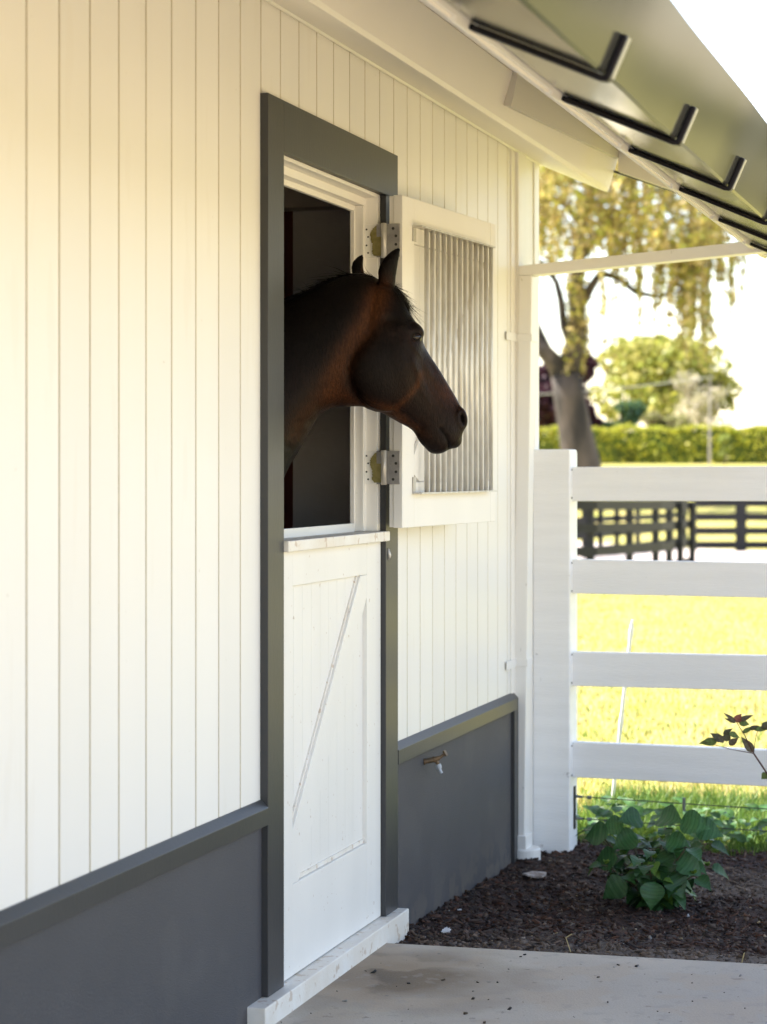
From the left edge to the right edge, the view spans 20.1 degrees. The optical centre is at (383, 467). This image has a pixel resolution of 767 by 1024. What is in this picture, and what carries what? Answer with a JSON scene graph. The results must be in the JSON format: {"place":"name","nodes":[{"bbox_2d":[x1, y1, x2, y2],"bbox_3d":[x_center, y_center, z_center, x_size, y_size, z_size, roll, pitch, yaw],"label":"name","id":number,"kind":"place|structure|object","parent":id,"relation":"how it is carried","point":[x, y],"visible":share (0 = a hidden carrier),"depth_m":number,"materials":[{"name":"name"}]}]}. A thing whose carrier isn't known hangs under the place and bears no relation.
{"place":"outdoors","nodes":[
{"label":"outdoors","id":0,"kind":"place"},
{"bbox_2d":[276,943,766,1023],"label":"concrete path","id":1,"kind":"structure","parent":0,"point":[531,987],"depth_m":5.96,"materials":[{"name":"grey concrete"}]},
{"bbox_2d":[280,954,753,1023],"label":"path crumbs","id":2,"kind":"object","parent":1,"relation":"on","point":[473,998],"visible":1,"depth_m":6.03,"materials":[{"name":"brown soil"}]},
{"bbox_2d":[539,0,766,430],"label":"sky","id":3,"kind":"structure","parent":0,"point":[734,31],"materials":[{"name":"white"}]},
{"bbox_2d":[577,464,766,844],"bbox_3d":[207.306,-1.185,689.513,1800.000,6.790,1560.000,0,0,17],"label":"field ground","id":4,"kind":"structure","parent":0,"point":[643,538],"depth_m":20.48,"materials":[{"name":"plant"}]},
{"bbox_2d":[0,0,766,1023],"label":"stable","id":5,"kind":"structure","parent":4,"relation":"on","point":[246,686],"depth_m":5.46,"materials":[{"name":"white paint"}]},
{"bbox_2d":[284,523,389,980],"bbox_3d":[-0.169,0.776,6.226,0.110,1.212,0.939,0,0,17],"label":"lower door","id":6,"kind":"structure","parent":5,"relation":"in","point":[332,573],"depth_m":6.22,"materials":[{"name":"white paint"}]},
{"bbox_2d":[284,248,467,476],"bbox_3d":[-0.949,0.406,6.270,2.387,2.079,0.613,0,0,-1],"label":"horse","id":7,"kind":"object","parent":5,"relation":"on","point":[355,337],"visible":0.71,"depth_m":6.19},
{"bbox_2d":[423,750,447,773],"bbox_3d":[0.173,0.975,7.147,0.086,0.079,0.026,0,0,-8],"label":"garden tap","id":8,"kind":"object","parent":5,"relation":"attached to","point":[436,759],"visible":1,"depth_m":7.14,"materials":[{"name":"gold metal"}]},
{"bbox_2d":[390,195,496,527],"bbox_3d":[0.216,-0.326,7.014,0.078,1.020,0.872,0,0,22],"label":"upper door","id":9,"kind":"structure","parent":5,"relation":"in","point":[446,262],"depth_m":6.97,"materials":[{"name":"white paint"}]},
{"bbox_2d":[539,351,605,430],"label":"copper tree","id":10,"kind":"object","parent":4,"relation":"on","point":[547,415],"visible":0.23,"depth_m":104.30,"materials":[{"name":"red plant"}]},
{"bbox_2d":[395,834,766,963],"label":"garden bed","id":11,"kind":"object","parent":4,"relation":"on","point":[751,912],"visible":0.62,"depth_m":7.30,"materials":[{"name":"brown wood"}]},
{"bbox_2d":[441,927,450,932],"bbox_3d":[0.197,1.453,6.791,0.029,0.010,0.072,0,0,7],"label":"paper scrap","id":12,"kind":"object","parent":11,"relation":"on","point":[445,929],"visible":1,"depth_m":6.78,"materials":[{"name":"white paper"}]},
{"bbox_2d":[522,871,545,877],"bbox_3d":[0.552,1.508,8.014,0.096,0.022,0.072,0,0,31],"label":"stone","id":13,"kind":"object","parent":11,"relation":"on","point":[537,874],"visible":1,"depth_m":8.00,"materials":[{"name":"grey stone"}]},
{"bbox_2d":[409,860,766,954],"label":"pale crumbs","id":14,"kind":"object","parent":11,"relation":"on","point":[764,935],"visible":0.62,"depth_m":7.03,"materials":[{"name":"beige plant"}]},
{"bbox_2d":[576,804,729,911],"bbox_3d":[0.941,1.343,7.462,0.497,0.401,0.514,0,0,-39],"label":"hydrangea","id":15,"kind":"object","parent":11,"relation":"in","point":[669,872],"visible":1,"depth_m":7.36,"materials":[{"name":"green plant"}]},
{"bbox_2d":[699,713,766,778],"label":"young shrub","id":16,"kind":"object","parent":11,"relation":"on","point":[749,746],"visible":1,"depth_m":7.30,"materials":[{"name":"green plant"}]},
{"bbox_2d":[611,620,633,801],"bbox_3d":[1.063,1.114,9.652,0.022,0.880,0.150,0,0,-41],"label":"stake","id":17,"kind":"object","parent":4,"relation":"on","point":[621,717],"visible":0.53,"depth_m":9.64,"materials":[{"name":"white plastic"}]},
{"bbox_2d":[602,400,646,428],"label":"evergreen bush","id":18,"kind":"object","parent":4,"relation":"on","point":[632,412],"visible":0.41,"depth_m":105.58,"materials":[{"name":"green plant"}]},
{"bbox_2d":[577,509,687,557],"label":"paddock fence","id":19,"kind":"object","parent":4,"relation":"on","point":[616,517],"visible":0.16,"depth_m":53.85,"materials":[{"name":"black wood"}]},
{"bbox_2d":[577,501,694,560],"bbox_3d":[2.398,1.285,34.607,2.610,1.779,15.435,0,0,36],"label":"paddock fence","id":20,"kind":"object","parent":4,"relation":"on","point":[590,527],"visible":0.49,"depth_m":36.03,"materials":[{"name":"black wood"}]},
{"bbox_2d":[539,161,747,466],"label":"willow","id":21,"kind":"object","parent":4,"relation":"on","point":[565,368],"visible":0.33,"depth_m":78.92,"materials":[{"name":"green plant"}]},
{"bbox_2d":[533,449,766,852],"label":"rail fence","id":22,"kind":"object","parent":4,"relation":"on","point":[563,667],"visible":0.87,"depth_m":8.61,"materials":[{"name":"white paint"}]},
{"bbox_2d":[575,795,766,810],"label":"fence wire","id":23,"kind":"object","parent":22,"relation":"attached to","point":[683,803],"visible":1,"depth_m":8.57,"materials":[{"name":"grey metal"}]},
{"bbox_2d":[575,817,766,831],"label":"fence wire","id":24,"kind":"object","parent":22,"relation":"attached to","point":[581,818],"visible":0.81,"depth_m":8.60,"materials":[{"name":"grey metal"}]},
{"bbox_2d":[539,422,766,463],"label":"hedge","id":25,"kind":"object","parent":4,"relation":"on","point":[657,444],"visible":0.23,"depth_m":96.69,"materials":[{"name":"green plant"}]},
{"bbox_2d":[587,333,743,426],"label":"broadleaf tree","id":26,"kind":"object","parent":4,"relation":"on","point":[650,359],"visible":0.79,"depth_m":117.76,"materials":[{"name":"green plant"}]},
{"bbox_2d":[641,411,694,428],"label":"pale bush","id":27,"kind":"object","parent":4,"relation":"on","point":[650,418],"visible":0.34,"depth_m":103.47,"materials":[{"name":"green plant"}]},
{"bbox_2d":[669,369,736,425],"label":"bare tree","id":28,"kind":"object","parent":4,"relation":"on","point":[695,400],"visible":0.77,"depth_m":111.80,"materials":[{"name":"beige plant"}]},
{"bbox_2d":[696,379,723,465],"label":"utility pole","id":29,"kind":"object","parent":4,"relation":"on","point":[709,461],"visible":0.78,"depth_m":93.95,"materials":[{"name":"grey wood"}]},
{"bbox_2d":[539,376,713,394],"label":"power line","id":30,"kind":"object","parent":29,"relation":"attached to","point":[638,386],"visible":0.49,"depth_m":93.49,"materials":[{"name":"grey metal"}]},
{"bbox_2d":[718,434,730,465],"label":"sapling","id":31,"kind":"object","parent":4,"relation":"on","point":[724,447],"visible":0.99,"depth_m":91.91,"materials":[{"name":"green plant"}]},
{"bbox_2d":[692,501,766,550],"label":"paddock fence","id":32,"kind":"object","parent":4,"relation":"on","point":[740,517],"visible":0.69,"depth_m":55.65,"materials":[{"name":"black wood"}]},
{"bbox_2d":[577,779,766,857],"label":"verge grass","id":33,"kind":"structure","parent":0,"point":[758,841],"depth_m":9.38,"materials":[{"name":"green plant"}]},
{"bbox_2d":[576,795,766,844],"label":"weed clump","id":34,"kind":"object","parent":33,"relation":"on","point":[597,811],"visible":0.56,"depth_m":8.80,"materials":[{"name":"green plant"}]},
{"bbox_2d":[577,541,766,561],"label":"gravel road","id":35,"kind":"structure","parent":0,"point":[727,555],"depth_m":51.81,"materials":[{"name":"white gravel"}]},
{"bbox_2d":[714,414,766,428],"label":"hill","id":36,"kind":"structure","parent":0,"point":[761,419],"depth_m":1006.82,"materials":[{"name":"white"}]}
]}

